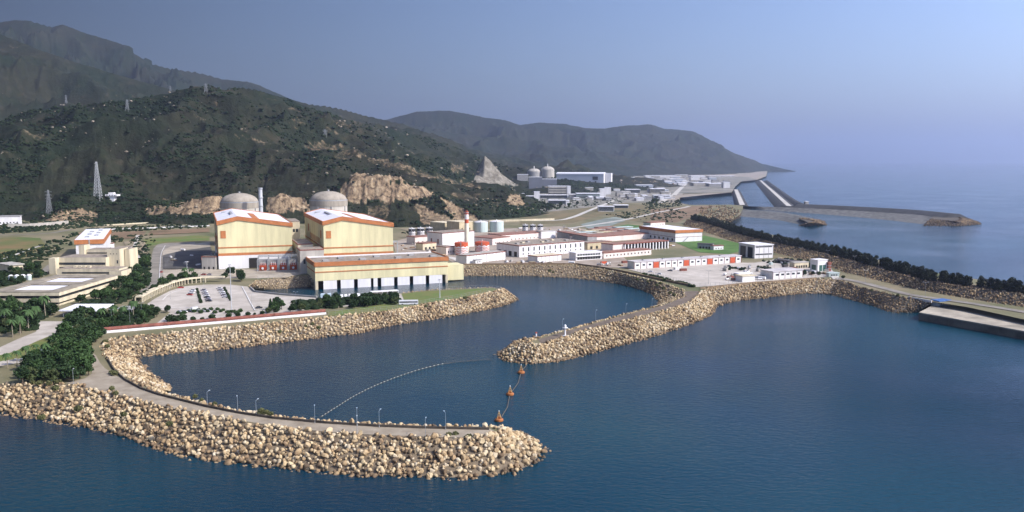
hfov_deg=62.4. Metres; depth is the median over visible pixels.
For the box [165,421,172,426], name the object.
tuft
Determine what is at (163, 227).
terrace wall
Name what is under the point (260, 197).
ventilation stack
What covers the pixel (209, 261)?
annex
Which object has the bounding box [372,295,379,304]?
broadleaf tree
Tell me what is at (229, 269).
broadleaf tree
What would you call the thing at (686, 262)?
red door
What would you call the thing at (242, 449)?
armour rock
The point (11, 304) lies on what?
broadleaf tree
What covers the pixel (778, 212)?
harbour mole top
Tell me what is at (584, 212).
plant road
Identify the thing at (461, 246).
storage tank
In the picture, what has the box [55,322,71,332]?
broadleaf tree
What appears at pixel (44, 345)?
palm tree
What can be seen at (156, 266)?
hall road
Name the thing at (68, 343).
broadleaf tree
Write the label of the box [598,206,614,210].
building
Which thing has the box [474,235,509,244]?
building
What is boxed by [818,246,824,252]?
casuarina tree
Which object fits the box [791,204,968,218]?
harbour breakwater
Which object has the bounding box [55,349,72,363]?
broadleaf tree
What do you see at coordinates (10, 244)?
rough field
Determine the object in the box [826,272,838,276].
shed
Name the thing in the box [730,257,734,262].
red door
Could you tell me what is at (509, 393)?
buoy
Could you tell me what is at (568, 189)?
building
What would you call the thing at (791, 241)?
casuarina tree
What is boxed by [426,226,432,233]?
storage tank
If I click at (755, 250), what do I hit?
building
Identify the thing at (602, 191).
building
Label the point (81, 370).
broadleaf tree
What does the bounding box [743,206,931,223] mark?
harbour breakwater
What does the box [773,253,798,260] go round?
dry ground
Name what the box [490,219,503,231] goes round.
storage tank
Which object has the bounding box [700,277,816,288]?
retaining wall
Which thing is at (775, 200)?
causeway
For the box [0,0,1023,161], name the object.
sky
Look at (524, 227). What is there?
storage tank
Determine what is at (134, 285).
broadleaf tree
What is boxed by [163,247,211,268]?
shaded lot
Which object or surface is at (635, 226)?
green field
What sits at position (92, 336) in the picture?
broadleaf tree
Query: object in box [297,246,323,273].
annex
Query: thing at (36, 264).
broadleaf tree
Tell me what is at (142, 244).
dry ground
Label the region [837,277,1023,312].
quay road
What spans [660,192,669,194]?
works building
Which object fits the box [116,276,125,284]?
broadleaf tree
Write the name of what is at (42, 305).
broadleaf tree
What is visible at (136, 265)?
broadleaf tree
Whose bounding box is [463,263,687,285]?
retaining wall
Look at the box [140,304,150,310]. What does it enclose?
broadleaf tree
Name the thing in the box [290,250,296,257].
annex
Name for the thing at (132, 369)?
armour rocks
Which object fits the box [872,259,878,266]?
casuarina tree
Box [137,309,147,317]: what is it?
broadleaf tree
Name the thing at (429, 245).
building
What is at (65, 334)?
broadleaf tree
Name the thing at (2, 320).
broadleaf tree
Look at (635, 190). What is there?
building
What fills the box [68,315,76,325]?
broadleaf tree
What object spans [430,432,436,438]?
armour rock
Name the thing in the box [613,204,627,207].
building
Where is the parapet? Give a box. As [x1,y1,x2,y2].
[250,287,316,297]
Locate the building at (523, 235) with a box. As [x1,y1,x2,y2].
[488,230,539,240]
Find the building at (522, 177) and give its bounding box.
[517,174,527,180]
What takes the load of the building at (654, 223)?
on the ground at (10, 378)
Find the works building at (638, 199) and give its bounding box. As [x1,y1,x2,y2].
[634,197,643,200]
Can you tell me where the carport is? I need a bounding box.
[370,289,398,294]
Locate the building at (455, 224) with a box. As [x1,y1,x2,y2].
[447,220,472,229]
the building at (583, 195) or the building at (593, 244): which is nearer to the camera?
the building at (593, 244)
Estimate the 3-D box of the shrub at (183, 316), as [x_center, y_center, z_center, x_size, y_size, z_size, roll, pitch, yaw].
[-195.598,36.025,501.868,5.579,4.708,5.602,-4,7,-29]
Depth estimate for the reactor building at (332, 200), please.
933.46 m
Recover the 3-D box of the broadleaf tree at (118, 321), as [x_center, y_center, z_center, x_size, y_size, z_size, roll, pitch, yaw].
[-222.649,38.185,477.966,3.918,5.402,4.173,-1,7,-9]
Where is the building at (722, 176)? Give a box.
[706,176,734,177]
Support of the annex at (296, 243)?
on the ground at (10, 378)
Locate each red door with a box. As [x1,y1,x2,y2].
[654,262,658,267]
[684,260,688,265]
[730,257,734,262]
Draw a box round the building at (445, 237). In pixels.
[427,229,473,246]
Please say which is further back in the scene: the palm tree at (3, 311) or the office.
the office
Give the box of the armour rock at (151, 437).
[148,435,154,440]
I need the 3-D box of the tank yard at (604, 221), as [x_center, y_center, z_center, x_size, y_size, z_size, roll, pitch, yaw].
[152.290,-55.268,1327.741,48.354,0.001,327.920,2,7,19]
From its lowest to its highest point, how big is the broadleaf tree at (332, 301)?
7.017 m
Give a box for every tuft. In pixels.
[37,414,45,419]
[51,384,59,390]
[74,405,82,411]
[111,370,118,375]
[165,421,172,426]
[257,408,264,414]
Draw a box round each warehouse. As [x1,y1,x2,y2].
[557,231,596,240]
[569,231,648,240]
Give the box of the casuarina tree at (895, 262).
[889,261,897,269]
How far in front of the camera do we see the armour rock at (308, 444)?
289.26 m
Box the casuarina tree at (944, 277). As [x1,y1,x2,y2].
[940,272,949,282]
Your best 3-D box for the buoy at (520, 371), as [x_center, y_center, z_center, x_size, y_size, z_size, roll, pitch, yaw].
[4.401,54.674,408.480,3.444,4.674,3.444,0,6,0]
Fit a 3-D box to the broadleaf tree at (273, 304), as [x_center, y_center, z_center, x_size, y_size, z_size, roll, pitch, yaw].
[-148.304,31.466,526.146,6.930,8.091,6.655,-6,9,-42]
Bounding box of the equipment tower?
[826,262,831,270]
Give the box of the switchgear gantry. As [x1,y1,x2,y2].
[257,254,296,270]
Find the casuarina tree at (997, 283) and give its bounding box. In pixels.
[990,279,1004,290]
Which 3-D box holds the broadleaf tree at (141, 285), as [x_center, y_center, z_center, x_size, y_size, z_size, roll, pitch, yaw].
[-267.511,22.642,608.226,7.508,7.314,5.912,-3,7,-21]
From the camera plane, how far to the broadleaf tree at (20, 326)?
463.68 m
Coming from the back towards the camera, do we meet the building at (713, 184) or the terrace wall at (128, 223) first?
the building at (713, 184)
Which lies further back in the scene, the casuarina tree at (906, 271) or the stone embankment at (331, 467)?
the casuarina tree at (906, 271)
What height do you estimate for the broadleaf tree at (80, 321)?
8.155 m
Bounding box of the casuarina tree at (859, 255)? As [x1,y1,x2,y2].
[857,252,862,262]
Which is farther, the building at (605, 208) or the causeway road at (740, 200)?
the causeway road at (740, 200)
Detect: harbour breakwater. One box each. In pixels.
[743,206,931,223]
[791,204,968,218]
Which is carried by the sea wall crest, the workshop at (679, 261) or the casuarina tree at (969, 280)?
the casuarina tree at (969, 280)
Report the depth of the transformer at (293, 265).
729.48 m
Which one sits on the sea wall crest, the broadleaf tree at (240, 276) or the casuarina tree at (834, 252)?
the casuarina tree at (834, 252)
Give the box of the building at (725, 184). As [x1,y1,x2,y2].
[721,182,729,187]
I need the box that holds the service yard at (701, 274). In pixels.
[629,260,826,286]
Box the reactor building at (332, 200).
[309,190,347,211]
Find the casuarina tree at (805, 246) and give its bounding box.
[803,241,807,248]
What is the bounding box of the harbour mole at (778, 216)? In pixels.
[740,210,805,224]
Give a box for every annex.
[201,253,218,268]
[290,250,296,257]
[292,239,312,252]
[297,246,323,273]
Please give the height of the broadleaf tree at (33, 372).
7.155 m
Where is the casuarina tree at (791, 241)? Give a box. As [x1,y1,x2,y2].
[787,239,794,245]
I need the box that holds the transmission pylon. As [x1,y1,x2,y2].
[45,190,51,213]
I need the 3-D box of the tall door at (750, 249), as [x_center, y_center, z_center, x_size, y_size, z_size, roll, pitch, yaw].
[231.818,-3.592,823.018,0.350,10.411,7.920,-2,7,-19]
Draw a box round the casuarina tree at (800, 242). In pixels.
[794,240,803,248]
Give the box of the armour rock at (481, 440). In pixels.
[479,438,484,443]
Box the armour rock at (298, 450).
[295,448,301,455]
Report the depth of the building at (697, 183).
3152.93 m
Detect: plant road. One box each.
[539,199,618,220]
[570,206,689,228]
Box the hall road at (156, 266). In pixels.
[140,242,194,292]
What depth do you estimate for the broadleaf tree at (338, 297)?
553.55 m
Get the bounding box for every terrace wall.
[106,222,148,225]
[111,225,209,229]
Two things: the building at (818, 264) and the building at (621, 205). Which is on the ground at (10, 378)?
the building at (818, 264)
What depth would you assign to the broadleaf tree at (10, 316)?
478.57 m
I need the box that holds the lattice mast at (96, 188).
[94,162,102,198]
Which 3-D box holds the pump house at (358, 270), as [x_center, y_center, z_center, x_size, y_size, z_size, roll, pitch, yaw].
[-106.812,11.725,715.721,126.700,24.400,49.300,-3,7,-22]
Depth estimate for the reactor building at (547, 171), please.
2792.65 m
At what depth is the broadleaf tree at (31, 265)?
714.89 m
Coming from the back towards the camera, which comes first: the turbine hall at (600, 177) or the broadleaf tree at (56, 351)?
the turbine hall at (600, 177)
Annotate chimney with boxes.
[464,210,468,251]
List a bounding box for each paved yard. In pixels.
[148,285,403,322]
[163,242,303,278]
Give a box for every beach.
[666,192,728,202]
[703,171,766,178]
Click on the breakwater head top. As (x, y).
(951, 219)
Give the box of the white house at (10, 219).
[0,215,21,224]
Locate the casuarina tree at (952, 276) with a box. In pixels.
[947,273,955,283]
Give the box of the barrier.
[908,296,931,302]
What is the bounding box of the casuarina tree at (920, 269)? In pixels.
[917,267,924,276]
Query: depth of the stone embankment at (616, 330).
478.59 m
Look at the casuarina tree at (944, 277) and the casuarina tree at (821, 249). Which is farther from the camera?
the casuarina tree at (821, 249)
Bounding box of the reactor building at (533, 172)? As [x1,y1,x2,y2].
[527,168,540,176]
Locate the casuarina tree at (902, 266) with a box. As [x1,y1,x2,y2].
[898,262,906,273]
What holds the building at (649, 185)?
on the site ground at (734, 182)
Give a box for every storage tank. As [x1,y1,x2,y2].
[26,274,31,279]
[408,227,414,235]
[417,227,424,234]
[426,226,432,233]
[454,240,467,253]
[474,220,487,231]
[475,240,488,251]
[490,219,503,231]
[522,224,527,230]
[530,224,535,230]
[537,224,542,229]
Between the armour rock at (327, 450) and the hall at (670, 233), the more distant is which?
the hall at (670, 233)
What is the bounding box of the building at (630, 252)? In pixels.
[602,248,651,258]
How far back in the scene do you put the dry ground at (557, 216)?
1482.89 m
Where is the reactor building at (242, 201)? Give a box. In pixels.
[220,192,258,211]
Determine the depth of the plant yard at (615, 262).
879.36 m
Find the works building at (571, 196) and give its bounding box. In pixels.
[568,194,575,198]
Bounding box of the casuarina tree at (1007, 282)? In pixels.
[1002,278,1013,292]
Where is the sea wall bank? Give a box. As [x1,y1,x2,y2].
[686,221,1023,306]
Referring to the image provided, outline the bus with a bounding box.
[399,300,417,304]
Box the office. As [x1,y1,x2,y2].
[569,250,602,260]
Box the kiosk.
[473,259,482,262]
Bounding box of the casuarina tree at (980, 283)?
[974,278,984,287]
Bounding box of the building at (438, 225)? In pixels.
[430,221,446,230]
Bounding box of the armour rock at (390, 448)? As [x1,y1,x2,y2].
[387,446,393,451]
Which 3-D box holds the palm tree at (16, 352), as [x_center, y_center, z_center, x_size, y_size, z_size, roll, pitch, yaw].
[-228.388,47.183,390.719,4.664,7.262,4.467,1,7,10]
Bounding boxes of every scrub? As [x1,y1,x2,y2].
[0,84,660,226]
[0,183,809,333]
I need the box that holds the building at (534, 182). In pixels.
[529,177,541,188]
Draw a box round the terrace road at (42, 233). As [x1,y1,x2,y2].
[10,229,72,234]
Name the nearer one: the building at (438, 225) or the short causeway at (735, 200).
the building at (438, 225)
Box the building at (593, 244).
[584,240,611,249]
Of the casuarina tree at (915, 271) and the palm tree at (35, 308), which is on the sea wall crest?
the casuarina tree at (915, 271)
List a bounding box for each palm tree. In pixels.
[0,308,11,318]
[1,353,12,367]
[4,319,17,336]
[11,351,21,364]
[13,315,26,334]
[20,309,34,327]
[20,345,31,354]
[29,306,41,314]
[36,295,51,315]
[40,343,51,349]
[96,308,106,313]
[107,305,118,314]
[118,306,127,312]
[127,301,138,314]
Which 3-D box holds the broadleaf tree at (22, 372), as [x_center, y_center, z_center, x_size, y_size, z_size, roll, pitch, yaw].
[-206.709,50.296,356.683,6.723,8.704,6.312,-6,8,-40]
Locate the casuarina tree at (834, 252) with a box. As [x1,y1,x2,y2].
[830,247,837,255]
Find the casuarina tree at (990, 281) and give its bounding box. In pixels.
[983,277,994,288]
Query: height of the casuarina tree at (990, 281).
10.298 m
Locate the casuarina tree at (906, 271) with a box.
[903,266,908,274]
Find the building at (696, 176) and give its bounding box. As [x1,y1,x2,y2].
[688,175,704,177]
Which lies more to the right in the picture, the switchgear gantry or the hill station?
the switchgear gantry
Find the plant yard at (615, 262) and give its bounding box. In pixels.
[393,226,626,267]
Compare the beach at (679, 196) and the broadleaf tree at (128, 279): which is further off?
the beach at (679, 196)
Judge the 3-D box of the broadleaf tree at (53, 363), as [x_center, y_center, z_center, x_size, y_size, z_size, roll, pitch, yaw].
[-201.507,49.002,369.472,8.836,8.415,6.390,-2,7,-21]
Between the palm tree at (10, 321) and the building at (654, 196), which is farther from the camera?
the building at (654, 196)
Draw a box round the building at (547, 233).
[536,230,555,238]
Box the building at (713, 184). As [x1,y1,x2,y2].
[705,183,720,186]
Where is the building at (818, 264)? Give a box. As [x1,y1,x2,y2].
[810,258,827,271]
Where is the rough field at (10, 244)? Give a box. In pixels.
[0,237,44,258]
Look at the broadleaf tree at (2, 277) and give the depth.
650.95 m
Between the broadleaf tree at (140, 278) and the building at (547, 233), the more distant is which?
the building at (547, 233)
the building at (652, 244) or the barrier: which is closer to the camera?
the barrier
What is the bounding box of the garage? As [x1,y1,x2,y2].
[760,267,803,278]
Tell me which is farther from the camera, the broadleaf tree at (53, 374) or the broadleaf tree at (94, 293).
the broadleaf tree at (94, 293)
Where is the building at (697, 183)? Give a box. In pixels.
[690,182,706,185]
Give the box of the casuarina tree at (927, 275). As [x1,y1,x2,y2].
[921,270,930,281]
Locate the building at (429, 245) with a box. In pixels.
[416,241,436,249]
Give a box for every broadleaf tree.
[0,274,6,280]
[0,313,13,319]
[0,317,8,325]
[2,299,18,309]
[5,324,17,333]
[11,310,21,316]
[12,278,22,284]
[13,365,30,384]
[17,321,25,332]
[19,352,36,365]
[21,303,30,310]
[24,314,40,325]
[24,354,42,365]
[25,262,34,269]
[27,366,38,380]
[30,359,43,368]
[31,299,41,306]
[33,262,40,267]
[36,363,52,377]
[37,349,53,358]
[39,300,49,307]
[43,359,59,368]
[43,368,60,381]
[45,303,58,314]
[47,333,63,342]
[52,342,63,348]
[53,348,61,358]
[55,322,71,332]
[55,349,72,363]
[56,362,70,378]
[57,332,70,338]
[58,365,79,381]
[59,328,72,335]
[60,336,74,343]
[60,338,77,349]
[60,356,68,363]
[62,313,69,321]
[67,359,79,365]
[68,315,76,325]
[69,312,84,318]
[70,307,84,313]
[71,350,93,366]
[73,317,87,325]
[74,294,86,301]
[74,335,86,340]
[74,342,94,353]
[76,365,85,378]
[77,329,87,334]
[78,324,91,330]
[79,305,86,312]
[83,362,93,374]
[84,322,95,326]
[85,315,94,321]
[85,333,94,342]
[86,306,94,315]
[86,351,95,362]
[87,330,98,344]
[88,326,103,341]
[89,289,100,298]
[93,311,105,318]
[96,318,108,325]
[98,288,110,298]
[98,325,106,337]
[107,280,119,287]
[108,315,116,320]
[111,293,118,300]
[114,319,120,325]
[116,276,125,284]
[118,313,126,320]
[119,290,127,296]
[122,282,130,286]
[124,276,133,282]
[126,288,132,294]
[131,283,138,291]
[133,263,141,269]
[134,283,145,289]
[136,275,143,282]
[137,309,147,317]
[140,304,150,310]
[142,258,149,264]
[142,280,149,285]
[143,273,151,278]
[144,261,151,266]
[146,309,152,316]
[152,306,160,314]
[164,305,170,311]
[180,273,189,277]
[225,266,234,273]
[235,269,245,274]
[237,272,244,279]
[268,300,278,312]
[279,300,285,309]
[288,304,297,310]
[297,303,305,309]
[321,293,331,301]
[328,298,337,305]
[335,295,341,301]
[348,293,357,300]
[351,300,358,306]
[362,296,372,306]
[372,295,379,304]
[391,297,398,304]
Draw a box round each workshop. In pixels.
[497,238,584,256]
[627,254,741,268]
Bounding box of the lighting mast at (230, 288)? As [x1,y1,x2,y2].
[228,264,231,309]
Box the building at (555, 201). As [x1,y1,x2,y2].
[548,200,564,203]
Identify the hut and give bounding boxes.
[697,243,713,248]
[710,245,723,249]
[789,261,808,267]
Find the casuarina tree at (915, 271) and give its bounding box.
[910,269,917,277]
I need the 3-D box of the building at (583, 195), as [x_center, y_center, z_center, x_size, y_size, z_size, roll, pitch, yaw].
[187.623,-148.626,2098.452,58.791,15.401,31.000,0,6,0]
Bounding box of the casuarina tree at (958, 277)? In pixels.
[952,272,962,284]
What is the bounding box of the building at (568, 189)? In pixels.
[567,186,570,196]
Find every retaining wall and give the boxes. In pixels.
[8,220,68,227]
[106,356,488,429]
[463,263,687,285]
[489,218,553,221]
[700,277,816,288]
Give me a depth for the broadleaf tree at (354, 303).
539.13 m
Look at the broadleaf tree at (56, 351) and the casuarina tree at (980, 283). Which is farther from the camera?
the casuarina tree at (980, 283)
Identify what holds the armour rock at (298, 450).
on the stone embankment at (331, 467)
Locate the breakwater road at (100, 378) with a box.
[67,353,492,437]
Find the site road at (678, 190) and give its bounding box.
[672,180,688,194]
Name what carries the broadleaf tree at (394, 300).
on the lawn at (424, 296)
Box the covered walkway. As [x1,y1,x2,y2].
[135,276,224,301]
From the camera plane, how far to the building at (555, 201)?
1834.45 m
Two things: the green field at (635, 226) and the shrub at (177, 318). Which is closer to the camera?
the shrub at (177, 318)
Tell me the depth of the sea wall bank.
636.79 m
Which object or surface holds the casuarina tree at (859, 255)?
on the sea wall crest
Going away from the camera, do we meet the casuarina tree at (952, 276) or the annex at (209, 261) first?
the casuarina tree at (952, 276)
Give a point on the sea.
(810, 402)
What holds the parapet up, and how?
on the ground at (10, 378)
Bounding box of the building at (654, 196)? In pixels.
[652,195,669,197]
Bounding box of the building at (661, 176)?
[644,175,676,177]
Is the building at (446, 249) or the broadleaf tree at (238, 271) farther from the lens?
the building at (446, 249)
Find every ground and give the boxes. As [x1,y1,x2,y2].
[0,174,1023,437]
[78,231,145,238]
[124,240,148,255]
[149,228,208,234]
[520,203,661,223]
[540,176,756,211]
[651,205,714,221]
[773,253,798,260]
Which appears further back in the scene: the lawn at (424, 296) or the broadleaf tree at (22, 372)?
the lawn at (424, 296)
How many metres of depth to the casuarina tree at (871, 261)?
709.89 m
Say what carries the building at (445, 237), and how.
on the plant yard at (615, 262)
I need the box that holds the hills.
[0,20,795,226]
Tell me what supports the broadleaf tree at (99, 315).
on the ground at (10, 378)
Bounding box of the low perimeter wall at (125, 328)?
[104,309,325,332]
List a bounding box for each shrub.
[165,314,173,321]
[172,315,181,320]
[179,313,186,319]
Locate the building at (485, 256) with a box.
[455,250,505,263]
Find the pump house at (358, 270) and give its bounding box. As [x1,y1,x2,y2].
[306,251,463,289]
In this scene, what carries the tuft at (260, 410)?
on the stone embankment
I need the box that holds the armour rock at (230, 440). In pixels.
[228,437,232,443]
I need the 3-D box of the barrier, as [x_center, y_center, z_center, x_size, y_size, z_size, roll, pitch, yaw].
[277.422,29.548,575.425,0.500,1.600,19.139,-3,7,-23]
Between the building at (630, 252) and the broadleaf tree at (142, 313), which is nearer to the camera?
the broadleaf tree at (142, 313)
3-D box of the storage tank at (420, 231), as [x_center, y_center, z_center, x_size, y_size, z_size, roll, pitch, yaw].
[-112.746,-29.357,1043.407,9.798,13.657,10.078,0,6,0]
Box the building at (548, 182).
[542,179,556,186]
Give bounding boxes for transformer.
[259,263,266,270]
[269,262,276,270]
[279,261,287,270]
[290,261,296,269]
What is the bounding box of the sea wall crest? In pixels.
[690,219,1023,294]
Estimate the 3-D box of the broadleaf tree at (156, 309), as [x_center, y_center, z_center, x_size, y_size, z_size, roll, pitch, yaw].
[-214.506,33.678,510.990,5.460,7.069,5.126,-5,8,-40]
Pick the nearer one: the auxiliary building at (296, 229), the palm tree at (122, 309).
the palm tree at (122, 309)
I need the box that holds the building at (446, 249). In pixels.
[436,245,454,254]
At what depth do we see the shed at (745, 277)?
660.41 m
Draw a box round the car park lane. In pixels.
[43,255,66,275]
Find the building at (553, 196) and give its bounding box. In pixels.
[540,195,566,197]
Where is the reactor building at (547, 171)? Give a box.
[541,164,553,177]
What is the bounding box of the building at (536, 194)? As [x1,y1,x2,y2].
[534,191,539,200]
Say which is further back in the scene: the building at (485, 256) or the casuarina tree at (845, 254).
the building at (485, 256)
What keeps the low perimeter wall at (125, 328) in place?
on the ground at (10, 378)
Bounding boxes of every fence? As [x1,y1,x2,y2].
[328,286,498,314]
[699,274,833,285]
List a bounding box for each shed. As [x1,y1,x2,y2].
[527,253,561,262]
[577,231,595,232]
[594,226,614,227]
[612,226,632,227]
[617,229,637,230]
[734,272,752,276]
[735,274,755,281]
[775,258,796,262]
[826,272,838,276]
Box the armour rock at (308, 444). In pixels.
[304,442,310,447]
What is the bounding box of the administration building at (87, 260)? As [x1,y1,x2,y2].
[49,244,137,275]
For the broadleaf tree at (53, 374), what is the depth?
358.91 m
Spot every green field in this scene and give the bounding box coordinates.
[616,224,639,227]
[676,235,738,253]
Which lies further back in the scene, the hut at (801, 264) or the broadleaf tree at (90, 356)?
the hut at (801, 264)
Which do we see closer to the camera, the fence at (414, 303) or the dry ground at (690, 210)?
the fence at (414, 303)
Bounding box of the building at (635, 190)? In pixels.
[624,189,639,192]
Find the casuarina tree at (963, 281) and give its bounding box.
[959,277,967,285]
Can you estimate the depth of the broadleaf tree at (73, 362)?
370.01 m
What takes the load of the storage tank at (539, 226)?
on the plant yard at (615, 262)
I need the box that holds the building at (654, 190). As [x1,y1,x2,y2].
[648,188,664,192]
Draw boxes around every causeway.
[732,189,747,205]
[755,181,793,207]
[764,180,803,204]
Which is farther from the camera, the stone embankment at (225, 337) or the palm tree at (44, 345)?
the stone embankment at (225, 337)
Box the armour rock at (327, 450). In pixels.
[324,448,330,453]
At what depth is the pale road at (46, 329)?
446.99 m
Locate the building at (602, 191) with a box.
[599,188,605,196]
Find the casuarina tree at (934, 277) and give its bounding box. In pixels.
[929,272,937,281]
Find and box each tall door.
[740,245,745,256]
[747,247,752,257]
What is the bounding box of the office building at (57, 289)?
[0,275,117,305]
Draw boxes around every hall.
[74,228,111,253]
[213,208,292,268]
[304,208,393,255]
[556,172,611,182]
[639,225,702,241]
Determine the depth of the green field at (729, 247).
941.21 m
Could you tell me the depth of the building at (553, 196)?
2119.39 m
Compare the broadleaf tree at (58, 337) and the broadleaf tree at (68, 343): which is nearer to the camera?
the broadleaf tree at (68, 343)
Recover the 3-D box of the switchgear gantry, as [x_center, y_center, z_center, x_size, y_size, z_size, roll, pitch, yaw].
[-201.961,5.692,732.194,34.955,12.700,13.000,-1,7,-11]
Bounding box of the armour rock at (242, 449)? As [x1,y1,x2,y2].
[239,446,245,453]
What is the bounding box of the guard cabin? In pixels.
[931,298,950,305]
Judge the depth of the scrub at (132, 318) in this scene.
943.99 m
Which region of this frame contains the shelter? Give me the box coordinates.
[0,262,24,271]
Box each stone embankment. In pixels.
[0,384,474,476]
[110,291,501,356]
[249,276,310,290]
[464,266,681,298]
[475,433,540,475]
[500,343,538,363]
[532,291,717,363]
[711,279,836,301]
[828,280,932,312]
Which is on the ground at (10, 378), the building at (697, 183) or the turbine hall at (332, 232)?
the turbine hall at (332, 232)
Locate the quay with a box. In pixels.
[919,305,1023,339]
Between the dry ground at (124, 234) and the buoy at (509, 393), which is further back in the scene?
the dry ground at (124, 234)
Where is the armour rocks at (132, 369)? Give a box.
[0,205,1023,480]
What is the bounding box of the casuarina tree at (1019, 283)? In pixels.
[1013,280,1023,292]
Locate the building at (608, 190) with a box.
[604,187,610,193]
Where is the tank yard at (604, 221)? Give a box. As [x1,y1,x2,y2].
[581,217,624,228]
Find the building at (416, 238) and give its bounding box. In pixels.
[406,234,426,244]
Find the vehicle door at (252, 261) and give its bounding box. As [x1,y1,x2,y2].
[249,258,256,267]
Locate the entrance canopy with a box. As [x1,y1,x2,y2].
[59,304,112,316]
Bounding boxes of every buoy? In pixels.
[495,410,502,421]
[506,385,513,395]
[518,364,524,373]
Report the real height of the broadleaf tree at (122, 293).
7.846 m
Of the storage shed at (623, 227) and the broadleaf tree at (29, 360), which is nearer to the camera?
the broadleaf tree at (29, 360)
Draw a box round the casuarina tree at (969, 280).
[964,276,973,286]
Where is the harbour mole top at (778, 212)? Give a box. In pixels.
[743,209,811,218]
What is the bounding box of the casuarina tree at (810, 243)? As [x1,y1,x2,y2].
[807,241,812,249]
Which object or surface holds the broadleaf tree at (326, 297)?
on the ground at (10, 378)
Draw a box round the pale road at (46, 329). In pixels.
[0,321,72,365]
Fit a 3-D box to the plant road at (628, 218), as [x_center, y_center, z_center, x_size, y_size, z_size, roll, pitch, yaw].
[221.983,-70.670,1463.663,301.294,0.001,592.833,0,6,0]
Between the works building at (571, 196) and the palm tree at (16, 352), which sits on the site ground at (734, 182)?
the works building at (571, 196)
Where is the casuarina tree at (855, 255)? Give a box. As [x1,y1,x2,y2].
[852,250,857,259]
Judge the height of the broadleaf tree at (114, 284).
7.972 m
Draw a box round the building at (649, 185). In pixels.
[634,184,652,187]
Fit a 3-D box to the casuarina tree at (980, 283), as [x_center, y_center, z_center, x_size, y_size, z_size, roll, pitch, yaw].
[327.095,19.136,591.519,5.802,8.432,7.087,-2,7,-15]
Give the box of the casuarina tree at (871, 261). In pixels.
[869,257,875,265]
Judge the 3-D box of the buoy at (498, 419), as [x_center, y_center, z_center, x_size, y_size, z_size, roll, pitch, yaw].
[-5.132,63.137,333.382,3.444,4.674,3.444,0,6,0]
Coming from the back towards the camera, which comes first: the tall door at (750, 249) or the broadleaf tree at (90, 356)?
the tall door at (750, 249)
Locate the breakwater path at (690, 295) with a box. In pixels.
[538,291,697,342]
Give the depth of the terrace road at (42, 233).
1094.10 m
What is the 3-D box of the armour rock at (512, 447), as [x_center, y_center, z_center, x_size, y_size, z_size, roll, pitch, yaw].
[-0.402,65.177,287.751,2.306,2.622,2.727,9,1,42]
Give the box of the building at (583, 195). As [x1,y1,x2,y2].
[576,193,599,198]
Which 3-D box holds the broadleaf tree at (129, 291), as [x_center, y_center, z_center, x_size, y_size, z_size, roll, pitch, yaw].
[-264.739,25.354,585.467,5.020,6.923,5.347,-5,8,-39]
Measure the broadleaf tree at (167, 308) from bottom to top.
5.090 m
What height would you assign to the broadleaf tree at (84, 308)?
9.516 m
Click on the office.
(585, 255)
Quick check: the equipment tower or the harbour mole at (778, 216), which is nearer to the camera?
the equipment tower
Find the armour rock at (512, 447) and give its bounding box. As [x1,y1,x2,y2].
[508,444,514,450]
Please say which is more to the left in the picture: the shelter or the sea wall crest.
the shelter
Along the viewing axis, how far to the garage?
678.68 m
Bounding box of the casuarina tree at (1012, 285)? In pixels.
[1007,281,1017,292]
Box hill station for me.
[105,192,119,201]
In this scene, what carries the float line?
on the sea
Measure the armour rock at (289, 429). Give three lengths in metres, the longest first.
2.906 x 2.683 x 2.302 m
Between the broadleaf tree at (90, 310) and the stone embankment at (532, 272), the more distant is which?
the stone embankment at (532, 272)
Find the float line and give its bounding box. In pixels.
[321,359,490,416]
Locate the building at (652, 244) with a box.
[601,239,668,250]
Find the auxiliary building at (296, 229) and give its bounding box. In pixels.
[286,218,299,238]
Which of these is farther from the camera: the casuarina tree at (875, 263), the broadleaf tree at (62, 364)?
the casuarina tree at (875, 263)
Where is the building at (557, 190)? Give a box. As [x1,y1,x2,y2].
[548,186,566,194]
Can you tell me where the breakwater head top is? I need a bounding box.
[931,216,960,220]
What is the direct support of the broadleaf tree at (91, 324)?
on the ground at (10, 378)
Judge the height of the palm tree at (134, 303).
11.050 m
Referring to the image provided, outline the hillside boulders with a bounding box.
[1,91,673,218]
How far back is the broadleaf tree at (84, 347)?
393.59 m
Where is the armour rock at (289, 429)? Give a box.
[287,427,292,433]
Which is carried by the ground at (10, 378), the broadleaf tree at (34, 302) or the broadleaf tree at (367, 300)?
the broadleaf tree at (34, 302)
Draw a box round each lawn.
[0,332,58,360]
[143,235,208,246]
[327,288,496,315]
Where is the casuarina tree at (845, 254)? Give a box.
[840,249,851,258]
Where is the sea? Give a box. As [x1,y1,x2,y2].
[0,162,1023,511]
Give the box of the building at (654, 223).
[643,221,664,225]
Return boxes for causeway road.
[734,189,744,204]
[760,180,790,205]
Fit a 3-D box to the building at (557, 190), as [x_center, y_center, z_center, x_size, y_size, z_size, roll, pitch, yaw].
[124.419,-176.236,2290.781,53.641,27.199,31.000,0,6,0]
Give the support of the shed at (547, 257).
on the plant yard at (615, 262)
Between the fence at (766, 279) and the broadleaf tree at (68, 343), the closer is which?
the broadleaf tree at (68, 343)
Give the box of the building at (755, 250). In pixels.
[738,242,773,258]
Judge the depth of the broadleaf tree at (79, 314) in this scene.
481.71 m
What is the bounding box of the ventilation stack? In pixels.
[258,188,262,211]

